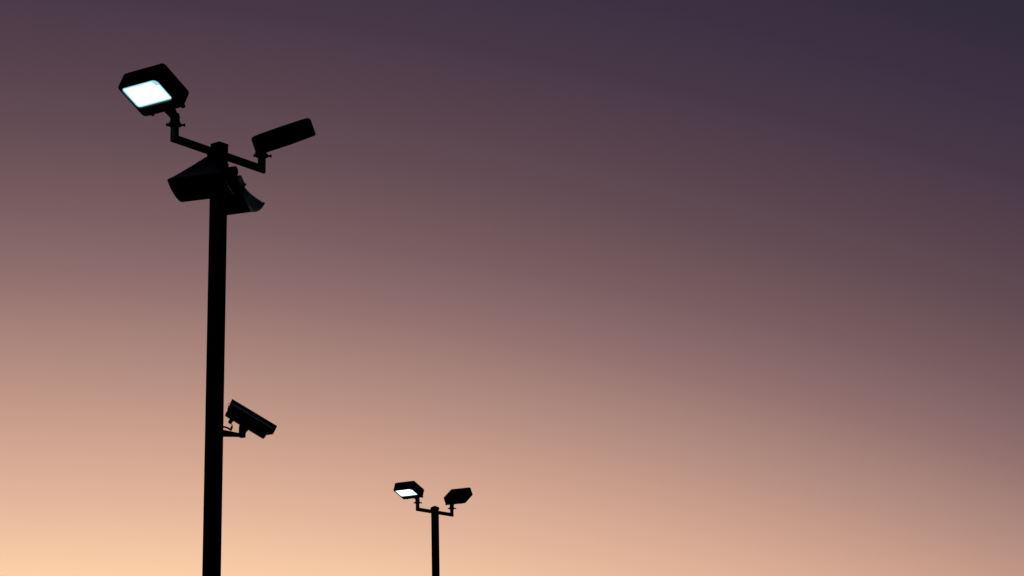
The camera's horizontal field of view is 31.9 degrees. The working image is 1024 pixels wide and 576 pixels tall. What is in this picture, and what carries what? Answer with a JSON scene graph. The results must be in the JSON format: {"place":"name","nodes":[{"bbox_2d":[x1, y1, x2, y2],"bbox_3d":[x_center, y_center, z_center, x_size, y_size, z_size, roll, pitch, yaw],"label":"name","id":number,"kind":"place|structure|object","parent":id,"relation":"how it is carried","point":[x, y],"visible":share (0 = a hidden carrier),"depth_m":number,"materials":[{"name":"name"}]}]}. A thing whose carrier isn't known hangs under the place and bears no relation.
{"place":"outdoors","nodes":[
{"label":"outdoors","id":0,"kind":"place"},
{"bbox_2d":[118,63,315,575],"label":"street lamp","id":1,"kind":"object","parent":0,"point":[154,90],"visible":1,"depth_m":14.08,"materials":[{"name":"metal"}]},
{"bbox_2d":[167,153,234,201],"bbox_3d":[-2.460,-0.926,14.310,0.480,0.407,0.344,-6,-15,16],"label":"horn loudspeaker","id":2,"kind":"object","parent":1,"relation":"attached to","point":[203,179],"visible":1,"depth_m":14.33,"materials":[{"name":"black metal"}]},
{"bbox_2d":[227,163,264,214],"bbox_3d":[-2.257,-0.777,14.639,0.368,0.410,0.332,-7,-15,19],"label":"horn loudspeaker","id":3,"kind":"object","parent":1,"relation":"attached to","point":[243,200],"visible":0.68,"depth_m":14.53,"materials":[{"name":"plastic"}]},
{"bbox_2d":[221,399,276,440],"bbox_3d":[-2.070,1.043,14.062,0.440,0.324,0.138,2,-15,-12],"label":"security camera","id":4,"kind":"object","parent":1,"relation":"attached to","point":[246,419],"visible":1,"depth_m":14.01,"materials":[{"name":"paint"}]},
{"bbox_2d":[393,481,472,575],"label":"street lamp","id":5,"kind":"object","parent":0,"point":[411,490],"visible":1,"depth_m":32.13,"materials":[{"name":"metal"}]},
{"bbox_2d":[0,0,1023,575],"label":"sky","id":6,"kind":"structure","parent":0,"point":[671,287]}
]}

